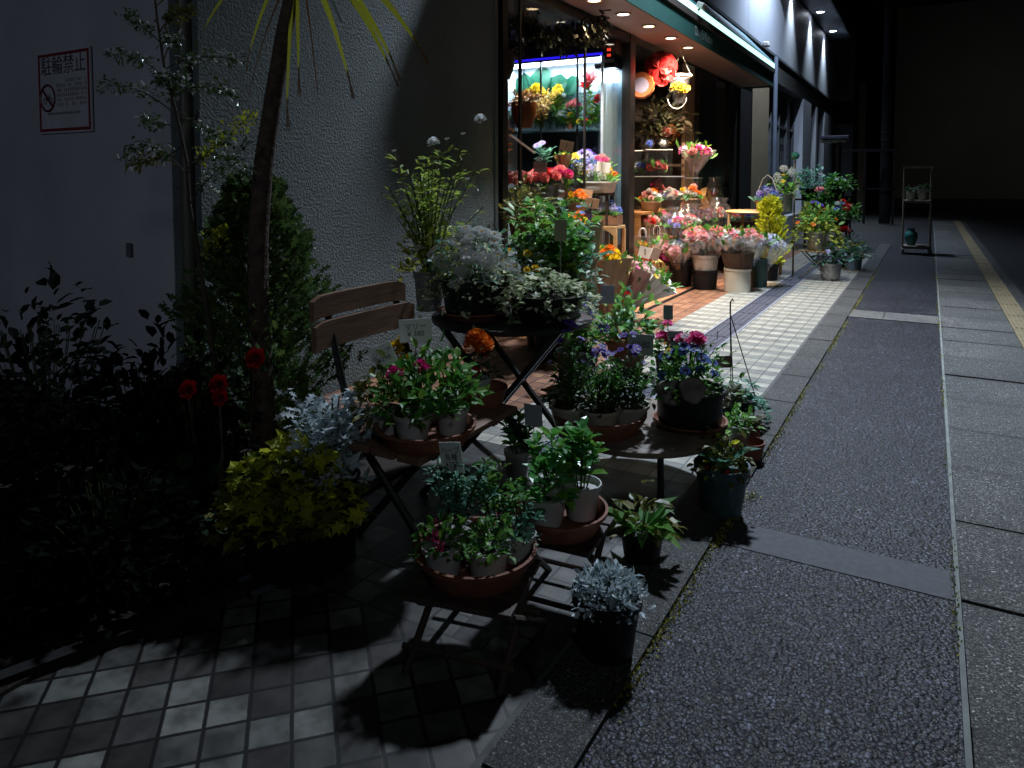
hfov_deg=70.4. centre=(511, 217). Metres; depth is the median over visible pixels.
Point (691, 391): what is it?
stone tag
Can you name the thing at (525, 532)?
potted herb
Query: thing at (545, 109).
dried bunch
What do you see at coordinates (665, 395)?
stone tag
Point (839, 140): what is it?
notice post
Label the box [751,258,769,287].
flower bucket
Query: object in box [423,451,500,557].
potted herb
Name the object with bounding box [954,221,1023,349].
guide paving
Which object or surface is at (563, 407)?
potted nemesia
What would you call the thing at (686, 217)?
flower arrangement
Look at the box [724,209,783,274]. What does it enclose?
side table
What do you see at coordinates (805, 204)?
rack plant
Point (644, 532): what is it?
leafy planter
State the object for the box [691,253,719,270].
flower pail
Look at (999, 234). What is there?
road
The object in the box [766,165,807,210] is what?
flower pail
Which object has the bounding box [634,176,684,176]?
display box
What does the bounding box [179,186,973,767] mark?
ground
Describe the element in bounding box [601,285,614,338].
plant tag
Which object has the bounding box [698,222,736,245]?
wrapped bouquet
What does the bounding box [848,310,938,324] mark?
walkway band
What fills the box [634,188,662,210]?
flower arrangement
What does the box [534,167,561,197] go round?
carnation bucket
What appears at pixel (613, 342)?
potted plant
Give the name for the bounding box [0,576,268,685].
bed edge
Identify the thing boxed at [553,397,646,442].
clay saucer
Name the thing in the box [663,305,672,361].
price card
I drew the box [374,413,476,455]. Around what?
clay saucer
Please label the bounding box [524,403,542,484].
price card
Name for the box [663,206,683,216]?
wrapped bouquet
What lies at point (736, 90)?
door panel
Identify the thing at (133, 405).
bed shrub
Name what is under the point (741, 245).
wrapped bouquet
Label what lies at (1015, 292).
road edge
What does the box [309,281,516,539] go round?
garden chair
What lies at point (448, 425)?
potted zinnia
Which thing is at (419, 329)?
price card
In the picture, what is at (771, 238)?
wrapped bouquet
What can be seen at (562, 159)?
wrapped bouquet
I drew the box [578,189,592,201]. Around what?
price card
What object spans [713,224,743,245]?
wrapped bouquet
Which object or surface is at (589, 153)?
flower arrangement
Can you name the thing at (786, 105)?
shop window
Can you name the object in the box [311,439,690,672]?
tile corner
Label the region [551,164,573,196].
carnation bucket
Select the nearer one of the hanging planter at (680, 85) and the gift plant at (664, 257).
the gift plant at (664, 257)
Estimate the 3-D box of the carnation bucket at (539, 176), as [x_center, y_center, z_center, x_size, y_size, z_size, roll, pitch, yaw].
[0.227,-0.326,7.140,0.310,0.325,0.274,0,3,2]
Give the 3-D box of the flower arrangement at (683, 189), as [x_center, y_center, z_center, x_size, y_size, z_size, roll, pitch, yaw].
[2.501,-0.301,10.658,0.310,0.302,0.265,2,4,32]
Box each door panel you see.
[714,79,727,246]
[733,88,737,227]
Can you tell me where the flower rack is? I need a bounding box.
[795,198,852,246]
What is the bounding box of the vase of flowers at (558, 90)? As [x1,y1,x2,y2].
[549,87,566,128]
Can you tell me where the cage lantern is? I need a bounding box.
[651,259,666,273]
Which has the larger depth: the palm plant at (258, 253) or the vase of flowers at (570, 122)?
the vase of flowers at (570, 122)
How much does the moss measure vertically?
0.021 m
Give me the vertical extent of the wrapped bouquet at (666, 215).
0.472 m
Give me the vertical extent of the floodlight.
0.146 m
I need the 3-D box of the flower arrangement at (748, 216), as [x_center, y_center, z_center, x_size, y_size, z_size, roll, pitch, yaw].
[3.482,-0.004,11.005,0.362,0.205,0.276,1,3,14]
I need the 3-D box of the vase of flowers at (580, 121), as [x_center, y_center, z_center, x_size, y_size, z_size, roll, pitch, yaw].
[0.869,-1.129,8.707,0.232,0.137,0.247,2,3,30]
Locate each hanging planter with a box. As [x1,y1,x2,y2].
[668,51,691,108]
[722,298,772,423]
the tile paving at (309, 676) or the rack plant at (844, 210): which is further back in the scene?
the rack plant at (844, 210)
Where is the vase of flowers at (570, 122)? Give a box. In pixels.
[565,112,579,128]
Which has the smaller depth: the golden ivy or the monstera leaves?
the golden ivy
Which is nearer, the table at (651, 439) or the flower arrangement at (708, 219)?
the table at (651, 439)
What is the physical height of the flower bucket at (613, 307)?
0.270 m
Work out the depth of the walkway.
2.20 m
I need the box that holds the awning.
[563,0,774,88]
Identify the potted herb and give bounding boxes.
[407,512,480,575]
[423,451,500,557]
[455,499,522,576]
[460,457,534,533]
[488,494,544,565]
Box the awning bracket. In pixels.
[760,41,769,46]
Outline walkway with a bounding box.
[578,221,964,767]
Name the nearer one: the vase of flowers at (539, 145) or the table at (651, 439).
the table at (651, 439)
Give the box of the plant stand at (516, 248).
[506,244,540,281]
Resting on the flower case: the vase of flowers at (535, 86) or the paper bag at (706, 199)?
the vase of flowers at (535, 86)
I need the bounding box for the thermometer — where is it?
[605,46,612,58]
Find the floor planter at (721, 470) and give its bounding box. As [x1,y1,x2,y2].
[687,426,761,518]
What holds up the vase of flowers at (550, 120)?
on the flower case
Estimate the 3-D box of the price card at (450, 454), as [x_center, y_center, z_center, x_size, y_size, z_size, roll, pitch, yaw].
[-0.180,0.817,2.171,0.087,0.302,0.009,1,3,24]
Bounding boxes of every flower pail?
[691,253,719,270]
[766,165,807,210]
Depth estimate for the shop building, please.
4.48 m
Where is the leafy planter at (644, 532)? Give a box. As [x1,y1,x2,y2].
[608,479,686,565]
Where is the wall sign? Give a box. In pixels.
[37,45,93,133]
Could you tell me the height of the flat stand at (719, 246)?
0.630 m
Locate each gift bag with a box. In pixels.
[634,228,648,247]
[649,225,660,244]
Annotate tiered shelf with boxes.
[634,204,732,268]
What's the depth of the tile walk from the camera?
6.08 m
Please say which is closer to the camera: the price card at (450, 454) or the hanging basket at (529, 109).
the price card at (450, 454)
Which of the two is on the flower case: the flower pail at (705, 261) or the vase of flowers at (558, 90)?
the vase of flowers at (558, 90)
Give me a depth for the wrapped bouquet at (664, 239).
8.85 m
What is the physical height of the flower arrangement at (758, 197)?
0.478 m
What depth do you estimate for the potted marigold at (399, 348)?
2.93 m
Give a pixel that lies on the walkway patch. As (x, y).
(923, 579)
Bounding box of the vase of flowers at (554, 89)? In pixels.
[551,84,564,127]
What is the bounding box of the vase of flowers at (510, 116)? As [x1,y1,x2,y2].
[508,101,514,127]
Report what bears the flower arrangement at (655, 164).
on the display box at (659, 176)
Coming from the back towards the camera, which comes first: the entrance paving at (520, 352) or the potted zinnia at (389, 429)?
the entrance paving at (520, 352)
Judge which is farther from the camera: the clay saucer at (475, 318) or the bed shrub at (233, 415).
the clay saucer at (475, 318)
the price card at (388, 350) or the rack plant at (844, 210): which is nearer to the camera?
the price card at (388, 350)
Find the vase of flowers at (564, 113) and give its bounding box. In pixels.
[556,110,569,128]
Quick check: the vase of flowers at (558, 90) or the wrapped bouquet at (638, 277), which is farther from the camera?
the vase of flowers at (558, 90)
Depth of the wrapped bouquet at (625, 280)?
6.51 m
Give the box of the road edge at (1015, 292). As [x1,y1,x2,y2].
[961,222,1023,310]
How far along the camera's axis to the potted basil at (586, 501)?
2.25 m
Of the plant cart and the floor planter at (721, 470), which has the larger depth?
the plant cart
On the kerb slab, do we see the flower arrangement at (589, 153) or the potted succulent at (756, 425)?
the potted succulent at (756, 425)
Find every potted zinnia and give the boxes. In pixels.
[346,350,421,435]
[367,352,465,439]
[380,330,470,423]
[408,345,494,435]
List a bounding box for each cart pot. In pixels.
[904,184,917,199]
[915,183,932,199]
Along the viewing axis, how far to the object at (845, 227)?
10.78 m
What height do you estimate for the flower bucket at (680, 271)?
0.310 m
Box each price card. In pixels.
[368,341,397,370]
[399,318,431,356]
[438,442,464,515]
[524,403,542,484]
[533,162,546,171]
[555,220,566,276]
[559,140,573,155]
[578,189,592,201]
[585,197,599,208]
[596,161,610,172]
[628,333,653,374]
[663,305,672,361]
[668,331,683,374]
[714,356,732,367]
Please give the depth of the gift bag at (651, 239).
9.17 m
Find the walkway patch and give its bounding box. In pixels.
[714,520,954,600]
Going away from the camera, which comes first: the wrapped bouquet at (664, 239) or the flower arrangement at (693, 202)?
the wrapped bouquet at (664, 239)
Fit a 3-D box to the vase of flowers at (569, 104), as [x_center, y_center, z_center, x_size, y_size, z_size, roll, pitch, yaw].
[0.768,-1.273,8.917,0.286,0.372,0.193,1,3,16]
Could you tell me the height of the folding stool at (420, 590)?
0.209 m
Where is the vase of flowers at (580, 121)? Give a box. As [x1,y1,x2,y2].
[576,118,593,126]
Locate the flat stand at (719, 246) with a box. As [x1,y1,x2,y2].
[677,225,733,282]
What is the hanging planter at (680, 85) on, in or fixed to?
hanging from the awning
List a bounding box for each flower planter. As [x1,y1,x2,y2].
[382,114,489,311]
[415,216,527,327]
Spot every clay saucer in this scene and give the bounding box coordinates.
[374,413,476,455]
[413,516,536,597]
[437,305,510,321]
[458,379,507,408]
[511,493,608,544]
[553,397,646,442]
[652,411,727,435]
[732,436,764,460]
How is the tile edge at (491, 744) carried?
on the ground
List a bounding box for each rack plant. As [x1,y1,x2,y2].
[792,164,832,198]
[795,199,838,228]
[802,185,836,213]
[822,172,857,198]
[823,194,862,229]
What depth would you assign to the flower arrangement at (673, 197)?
10.07 m
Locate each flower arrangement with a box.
[564,188,588,210]
[568,155,603,187]
[569,149,601,171]
[577,164,620,192]
[580,153,616,173]
[591,199,622,224]
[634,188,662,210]
[648,179,665,207]
[661,187,689,208]
[663,216,689,235]
[678,187,690,206]
[680,214,701,227]
[682,183,703,207]
[693,208,717,226]
[706,206,731,225]
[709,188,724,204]
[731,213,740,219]
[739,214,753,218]
[749,175,782,210]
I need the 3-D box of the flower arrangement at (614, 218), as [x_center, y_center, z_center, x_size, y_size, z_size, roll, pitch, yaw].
[1.106,-0.065,8.375,0.362,0.290,0.308,1,3,24]
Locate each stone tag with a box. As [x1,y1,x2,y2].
[657,379,680,405]
[678,377,705,404]
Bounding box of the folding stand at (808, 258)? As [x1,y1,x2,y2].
[799,249,833,280]
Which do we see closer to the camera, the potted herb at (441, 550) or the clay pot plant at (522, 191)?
the potted herb at (441, 550)
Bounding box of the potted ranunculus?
[651,319,685,376]
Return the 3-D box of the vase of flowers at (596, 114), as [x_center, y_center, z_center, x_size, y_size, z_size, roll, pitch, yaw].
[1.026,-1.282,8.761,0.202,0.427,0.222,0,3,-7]
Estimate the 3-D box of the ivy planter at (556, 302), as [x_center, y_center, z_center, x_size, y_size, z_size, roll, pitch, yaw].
[0.172,0.343,3.146,0.490,0.245,0.468,2,3,29]
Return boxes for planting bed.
[0,386,410,697]
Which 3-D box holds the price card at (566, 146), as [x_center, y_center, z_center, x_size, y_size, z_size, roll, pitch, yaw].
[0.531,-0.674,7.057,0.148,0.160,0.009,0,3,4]
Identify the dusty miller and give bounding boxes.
[274,388,375,564]
[564,558,655,666]
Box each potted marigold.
[378,335,420,387]
[463,328,504,390]
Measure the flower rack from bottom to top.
0.928 m
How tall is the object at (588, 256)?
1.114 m
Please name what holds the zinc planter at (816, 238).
on the folding stand at (808, 258)
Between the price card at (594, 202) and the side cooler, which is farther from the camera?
the side cooler
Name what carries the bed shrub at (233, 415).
on the planting bed
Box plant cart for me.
[900,166,933,254]
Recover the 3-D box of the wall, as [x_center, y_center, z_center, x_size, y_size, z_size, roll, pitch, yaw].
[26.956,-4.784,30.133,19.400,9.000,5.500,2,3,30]
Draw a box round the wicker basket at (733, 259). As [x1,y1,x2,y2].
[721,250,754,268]
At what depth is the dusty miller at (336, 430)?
2.45 m
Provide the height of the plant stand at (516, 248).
0.746 m
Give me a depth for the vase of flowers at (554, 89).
9.17 m
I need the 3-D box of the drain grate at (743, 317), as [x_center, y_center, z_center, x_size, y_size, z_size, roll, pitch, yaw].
[2.946,0.881,8.171,0.240,0.025,11.000,2,3,30]
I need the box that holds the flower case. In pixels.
[508,34,614,281]
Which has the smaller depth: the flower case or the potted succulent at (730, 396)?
the potted succulent at (730, 396)
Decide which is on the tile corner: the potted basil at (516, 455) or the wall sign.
the potted basil at (516, 455)
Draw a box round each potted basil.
[498,407,532,480]
[510,452,593,527]
[524,426,584,486]
[554,416,609,521]
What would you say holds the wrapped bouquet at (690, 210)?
on the tiered shelf
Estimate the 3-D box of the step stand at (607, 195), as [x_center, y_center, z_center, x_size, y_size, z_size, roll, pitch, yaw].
[0.947,0.171,8.512,0.520,1.368,0.340,2,3,30]
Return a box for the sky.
[864,0,975,185]
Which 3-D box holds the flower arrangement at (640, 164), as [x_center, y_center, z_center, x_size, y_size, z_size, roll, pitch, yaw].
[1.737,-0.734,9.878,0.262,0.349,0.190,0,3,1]
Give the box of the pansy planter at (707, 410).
[645,330,744,429]
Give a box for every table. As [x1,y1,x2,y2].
[431,304,592,459]
[508,205,565,213]
[555,398,724,502]
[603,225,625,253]
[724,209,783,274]
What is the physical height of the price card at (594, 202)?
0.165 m
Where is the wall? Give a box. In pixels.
[894,0,1023,209]
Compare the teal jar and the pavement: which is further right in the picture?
the pavement
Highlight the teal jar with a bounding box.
[905,228,917,244]
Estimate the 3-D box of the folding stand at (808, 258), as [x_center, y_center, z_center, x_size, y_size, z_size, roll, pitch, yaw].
[3.961,0.621,9.448,0.434,0.385,0.431,2,3,30]
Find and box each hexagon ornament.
[646,140,652,146]
[660,140,666,146]
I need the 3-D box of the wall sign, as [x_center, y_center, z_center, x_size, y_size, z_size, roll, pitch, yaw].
[-2.555,-0.717,4.135,0.540,0.470,0.017,2,3,30]
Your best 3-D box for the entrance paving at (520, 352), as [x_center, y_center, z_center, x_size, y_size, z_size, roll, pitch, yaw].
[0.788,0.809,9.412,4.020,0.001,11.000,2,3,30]
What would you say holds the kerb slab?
on the ground
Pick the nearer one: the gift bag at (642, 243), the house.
the gift bag at (642, 243)
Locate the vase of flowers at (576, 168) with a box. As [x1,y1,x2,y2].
[568,152,582,179]
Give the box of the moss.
[575,260,962,765]
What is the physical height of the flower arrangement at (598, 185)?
0.335 m
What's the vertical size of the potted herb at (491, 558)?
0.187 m
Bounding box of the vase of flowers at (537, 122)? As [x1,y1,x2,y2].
[533,113,547,125]
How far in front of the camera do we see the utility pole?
21.02 m
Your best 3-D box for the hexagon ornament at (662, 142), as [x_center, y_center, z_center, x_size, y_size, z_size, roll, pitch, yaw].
[2.026,-0.991,9.722,0.150,0.130,0.061,1,3,13]
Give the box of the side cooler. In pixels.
[595,62,621,252]
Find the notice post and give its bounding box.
[820,135,850,239]
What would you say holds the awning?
attached to the shop building
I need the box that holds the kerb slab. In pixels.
[480,244,890,767]
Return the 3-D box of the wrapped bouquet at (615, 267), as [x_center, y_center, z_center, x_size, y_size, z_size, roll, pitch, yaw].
[0.789,0.592,6.310,0.439,0.762,0.442,-2,4,-32]
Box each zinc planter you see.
[789,201,846,250]
[810,241,855,280]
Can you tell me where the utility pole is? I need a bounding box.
[878,0,894,223]
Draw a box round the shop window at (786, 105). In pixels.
[768,87,794,214]
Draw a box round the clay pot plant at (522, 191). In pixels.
[498,172,556,244]
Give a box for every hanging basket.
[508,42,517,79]
[508,72,543,128]
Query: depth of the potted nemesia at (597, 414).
2.95 m
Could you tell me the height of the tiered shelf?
0.890 m
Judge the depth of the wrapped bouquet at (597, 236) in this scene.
5.96 m
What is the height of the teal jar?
0.299 m
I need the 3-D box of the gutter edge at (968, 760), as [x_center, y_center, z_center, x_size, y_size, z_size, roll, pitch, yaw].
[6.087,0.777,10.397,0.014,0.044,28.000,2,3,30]
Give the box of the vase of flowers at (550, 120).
[545,107,557,128]
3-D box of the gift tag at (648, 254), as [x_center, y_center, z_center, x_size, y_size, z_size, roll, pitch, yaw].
[1.496,0.500,7.846,0.273,0.388,0.068,0,3,-8]
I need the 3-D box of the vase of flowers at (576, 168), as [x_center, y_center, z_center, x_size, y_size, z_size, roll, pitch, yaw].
[0.663,-0.540,7.726,0.222,0.307,0.230,0,3,6]
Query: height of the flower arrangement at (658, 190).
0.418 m
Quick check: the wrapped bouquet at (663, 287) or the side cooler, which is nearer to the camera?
the wrapped bouquet at (663, 287)
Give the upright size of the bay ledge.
0.860 m
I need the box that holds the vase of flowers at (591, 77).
[579,70,598,127]
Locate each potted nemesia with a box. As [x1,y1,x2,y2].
[540,319,595,429]
[574,339,630,425]
[598,330,657,428]
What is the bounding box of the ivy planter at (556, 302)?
[493,267,603,326]
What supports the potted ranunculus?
on the tile walk
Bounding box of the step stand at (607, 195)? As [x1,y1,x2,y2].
[568,173,614,250]
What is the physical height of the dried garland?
0.762 m
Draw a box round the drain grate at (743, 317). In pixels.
[539,253,831,452]
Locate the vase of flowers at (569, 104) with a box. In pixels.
[564,99,582,128]
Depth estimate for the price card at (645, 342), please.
3.12 m
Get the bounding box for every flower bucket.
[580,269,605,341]
[610,292,635,318]
[667,260,693,286]
[691,269,718,289]
[724,267,751,292]
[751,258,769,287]
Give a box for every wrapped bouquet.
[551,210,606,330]
[553,151,573,182]
[594,244,633,328]
[618,261,632,292]
[626,253,665,294]
[633,261,683,307]
[641,211,661,226]
[650,236,693,255]
[654,209,673,223]
[654,233,679,248]
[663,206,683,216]
[676,138,717,158]
[679,223,710,244]
[683,208,698,214]
[689,236,714,254]
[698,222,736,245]
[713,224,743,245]
[733,230,776,250]
[740,225,763,242]
[760,231,792,250]
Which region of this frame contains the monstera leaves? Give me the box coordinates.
[515,67,576,128]
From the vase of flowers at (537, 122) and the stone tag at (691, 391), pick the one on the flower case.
the vase of flowers at (537, 122)
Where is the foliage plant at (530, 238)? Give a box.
[498,233,556,313]
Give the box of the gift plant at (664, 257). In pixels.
[656,251,683,278]
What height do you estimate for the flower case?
3.068 m
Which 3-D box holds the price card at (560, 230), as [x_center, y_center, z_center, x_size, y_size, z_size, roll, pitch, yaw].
[0.224,0.218,3.352,0.055,0.414,0.008,0,3,4]
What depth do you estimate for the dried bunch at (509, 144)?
6.73 m
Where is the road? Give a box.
[955,209,1023,294]
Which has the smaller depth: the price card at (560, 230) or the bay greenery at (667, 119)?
the price card at (560, 230)
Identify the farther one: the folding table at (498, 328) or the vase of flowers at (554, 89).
the vase of flowers at (554, 89)
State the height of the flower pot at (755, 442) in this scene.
0.080 m
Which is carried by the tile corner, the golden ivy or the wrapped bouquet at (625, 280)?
the golden ivy
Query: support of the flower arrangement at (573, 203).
on the shop building
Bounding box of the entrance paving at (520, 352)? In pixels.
[323,249,800,411]
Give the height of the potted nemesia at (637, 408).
0.405 m
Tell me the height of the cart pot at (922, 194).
0.296 m
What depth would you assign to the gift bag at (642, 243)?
8.74 m
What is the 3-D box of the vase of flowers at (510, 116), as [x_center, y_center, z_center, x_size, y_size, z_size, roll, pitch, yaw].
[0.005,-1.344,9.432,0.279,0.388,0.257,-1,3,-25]
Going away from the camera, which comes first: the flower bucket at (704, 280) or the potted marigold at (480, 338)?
the potted marigold at (480, 338)
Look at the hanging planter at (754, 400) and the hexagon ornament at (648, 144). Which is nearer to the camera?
the hanging planter at (754, 400)
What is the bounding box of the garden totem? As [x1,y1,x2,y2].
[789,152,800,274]
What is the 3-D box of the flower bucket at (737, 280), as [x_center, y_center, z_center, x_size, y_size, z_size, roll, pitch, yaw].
[2.623,0.725,8.440,0.316,0.268,0.314,2,3,30]
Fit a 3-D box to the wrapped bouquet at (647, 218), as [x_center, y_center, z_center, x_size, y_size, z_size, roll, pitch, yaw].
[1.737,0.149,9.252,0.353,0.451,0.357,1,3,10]
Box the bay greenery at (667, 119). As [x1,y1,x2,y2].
[635,87,699,138]
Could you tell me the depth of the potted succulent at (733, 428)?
3.41 m
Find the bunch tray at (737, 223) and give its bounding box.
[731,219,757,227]
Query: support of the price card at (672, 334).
in the pansy planter at (707, 410)
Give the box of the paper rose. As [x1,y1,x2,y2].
[643,49,677,85]
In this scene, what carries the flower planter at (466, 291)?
on the folding table at (498, 328)
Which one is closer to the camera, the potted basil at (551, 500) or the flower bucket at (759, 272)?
the potted basil at (551, 500)
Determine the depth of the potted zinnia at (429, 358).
2.65 m
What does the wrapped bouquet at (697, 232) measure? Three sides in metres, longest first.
0.489 x 0.478 x 0.471 m
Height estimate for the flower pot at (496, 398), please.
0.069 m
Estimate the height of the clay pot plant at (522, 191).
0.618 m
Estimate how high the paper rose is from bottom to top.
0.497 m
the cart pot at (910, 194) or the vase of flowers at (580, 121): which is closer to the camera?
the vase of flowers at (580, 121)
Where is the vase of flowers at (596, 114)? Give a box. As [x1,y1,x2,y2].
[590,93,600,124]
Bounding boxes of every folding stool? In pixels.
[400,559,545,696]
[514,516,614,634]
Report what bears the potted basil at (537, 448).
on the clay saucer at (567, 531)
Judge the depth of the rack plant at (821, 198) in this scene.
14.01 m
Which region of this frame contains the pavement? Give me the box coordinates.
[934,221,1023,767]
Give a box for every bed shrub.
[0,261,129,539]
[0,418,234,650]
[52,309,215,546]
[126,328,264,551]
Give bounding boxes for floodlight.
[696,1,706,10]
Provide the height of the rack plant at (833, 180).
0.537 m
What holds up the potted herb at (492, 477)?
on the clay saucer at (463, 583)
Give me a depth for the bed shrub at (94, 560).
2.20 m
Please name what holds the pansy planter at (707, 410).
on the clay saucer at (724, 423)
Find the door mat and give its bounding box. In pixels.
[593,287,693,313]
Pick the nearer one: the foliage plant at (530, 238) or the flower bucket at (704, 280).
the foliage plant at (530, 238)
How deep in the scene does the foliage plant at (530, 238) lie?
3.35 m
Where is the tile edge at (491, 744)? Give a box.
[469,254,872,767]
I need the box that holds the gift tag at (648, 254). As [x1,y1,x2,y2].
[637,246,661,261]
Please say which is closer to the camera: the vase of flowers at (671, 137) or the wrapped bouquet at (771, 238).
the wrapped bouquet at (771, 238)
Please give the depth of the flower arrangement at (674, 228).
8.59 m
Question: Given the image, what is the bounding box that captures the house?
[831,0,872,210]
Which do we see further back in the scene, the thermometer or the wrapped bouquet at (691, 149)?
the wrapped bouquet at (691, 149)
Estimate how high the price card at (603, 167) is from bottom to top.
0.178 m
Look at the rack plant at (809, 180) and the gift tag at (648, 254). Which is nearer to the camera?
the gift tag at (648, 254)
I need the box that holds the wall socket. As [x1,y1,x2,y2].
[126,243,131,256]
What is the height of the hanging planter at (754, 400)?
0.669 m
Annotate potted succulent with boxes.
[722,382,749,429]
[725,402,764,452]
[738,412,765,437]
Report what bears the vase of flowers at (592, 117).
on the flower case
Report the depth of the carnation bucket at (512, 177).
6.81 m
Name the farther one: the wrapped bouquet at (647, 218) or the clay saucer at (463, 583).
the wrapped bouquet at (647, 218)
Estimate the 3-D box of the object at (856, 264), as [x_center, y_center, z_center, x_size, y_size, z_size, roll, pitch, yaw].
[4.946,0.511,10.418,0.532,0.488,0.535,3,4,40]
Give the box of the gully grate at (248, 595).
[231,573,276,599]
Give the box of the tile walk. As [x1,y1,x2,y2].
[477,252,870,484]
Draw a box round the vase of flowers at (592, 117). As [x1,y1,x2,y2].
[587,103,600,127]
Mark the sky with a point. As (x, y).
(876, 8)
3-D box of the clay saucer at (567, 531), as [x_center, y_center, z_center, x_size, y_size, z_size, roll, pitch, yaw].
[0.144,0.918,2.231,0.302,0.063,0.302,2,3,30]
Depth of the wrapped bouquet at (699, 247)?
8.71 m
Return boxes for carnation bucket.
[508,170,532,200]
[508,171,517,202]
[525,169,550,197]
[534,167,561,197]
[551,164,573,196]
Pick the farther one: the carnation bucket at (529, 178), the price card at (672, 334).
the carnation bucket at (529, 178)
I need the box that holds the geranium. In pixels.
[132,347,265,567]
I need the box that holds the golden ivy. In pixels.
[195,426,377,588]
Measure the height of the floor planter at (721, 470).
0.338 m
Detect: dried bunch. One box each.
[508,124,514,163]
[537,88,554,127]
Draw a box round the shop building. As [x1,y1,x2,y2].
[0,0,853,422]
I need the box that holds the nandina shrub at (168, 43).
[94,0,259,450]
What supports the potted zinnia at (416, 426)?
on the clay saucer at (429, 445)
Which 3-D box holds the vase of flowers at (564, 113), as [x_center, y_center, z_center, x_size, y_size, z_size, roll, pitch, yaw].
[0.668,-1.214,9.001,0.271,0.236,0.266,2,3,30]
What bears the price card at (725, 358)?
hanging from the hanging planter at (754, 400)
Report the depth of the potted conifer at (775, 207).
9.27 m
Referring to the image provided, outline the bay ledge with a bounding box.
[656,164,683,223]
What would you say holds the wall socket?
attached to the shop building
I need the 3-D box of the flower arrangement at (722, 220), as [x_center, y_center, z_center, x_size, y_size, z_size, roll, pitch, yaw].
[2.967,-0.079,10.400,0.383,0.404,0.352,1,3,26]
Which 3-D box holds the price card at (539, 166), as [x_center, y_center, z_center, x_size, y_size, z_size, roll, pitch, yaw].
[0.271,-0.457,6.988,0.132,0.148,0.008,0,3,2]
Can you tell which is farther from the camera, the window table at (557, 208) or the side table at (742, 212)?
the side table at (742, 212)
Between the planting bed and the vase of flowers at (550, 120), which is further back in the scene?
the vase of flowers at (550, 120)
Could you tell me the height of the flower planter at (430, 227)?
0.910 m
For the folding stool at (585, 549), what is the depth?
2.14 m
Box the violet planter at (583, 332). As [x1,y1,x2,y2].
[556,303,608,389]
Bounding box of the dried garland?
[508,9,612,58]
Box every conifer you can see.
[148,172,371,477]
[748,194,790,280]
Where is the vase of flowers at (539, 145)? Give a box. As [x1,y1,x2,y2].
[533,140,556,161]
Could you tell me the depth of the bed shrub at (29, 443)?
2.75 m
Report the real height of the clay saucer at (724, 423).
0.033 m
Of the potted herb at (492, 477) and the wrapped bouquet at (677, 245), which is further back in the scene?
the wrapped bouquet at (677, 245)
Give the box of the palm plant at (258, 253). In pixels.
[154,0,428,457]
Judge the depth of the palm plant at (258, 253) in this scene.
2.74 m
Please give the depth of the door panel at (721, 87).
12.70 m
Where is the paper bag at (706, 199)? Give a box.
[700,187,712,206]
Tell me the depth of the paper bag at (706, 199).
10.90 m
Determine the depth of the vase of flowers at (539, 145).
8.10 m
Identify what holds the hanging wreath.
hanging from the shop building
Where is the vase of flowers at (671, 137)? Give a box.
[654,124,679,148]
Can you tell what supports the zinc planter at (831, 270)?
on the tile walk
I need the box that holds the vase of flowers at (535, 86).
[527,82,548,128]
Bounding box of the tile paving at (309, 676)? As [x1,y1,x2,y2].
[0,584,542,767]
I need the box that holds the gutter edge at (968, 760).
[933,221,972,767]
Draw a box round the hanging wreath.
[635,72,654,98]
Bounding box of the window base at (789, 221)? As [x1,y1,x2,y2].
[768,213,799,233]
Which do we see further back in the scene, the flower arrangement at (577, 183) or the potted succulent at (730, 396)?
the flower arrangement at (577, 183)

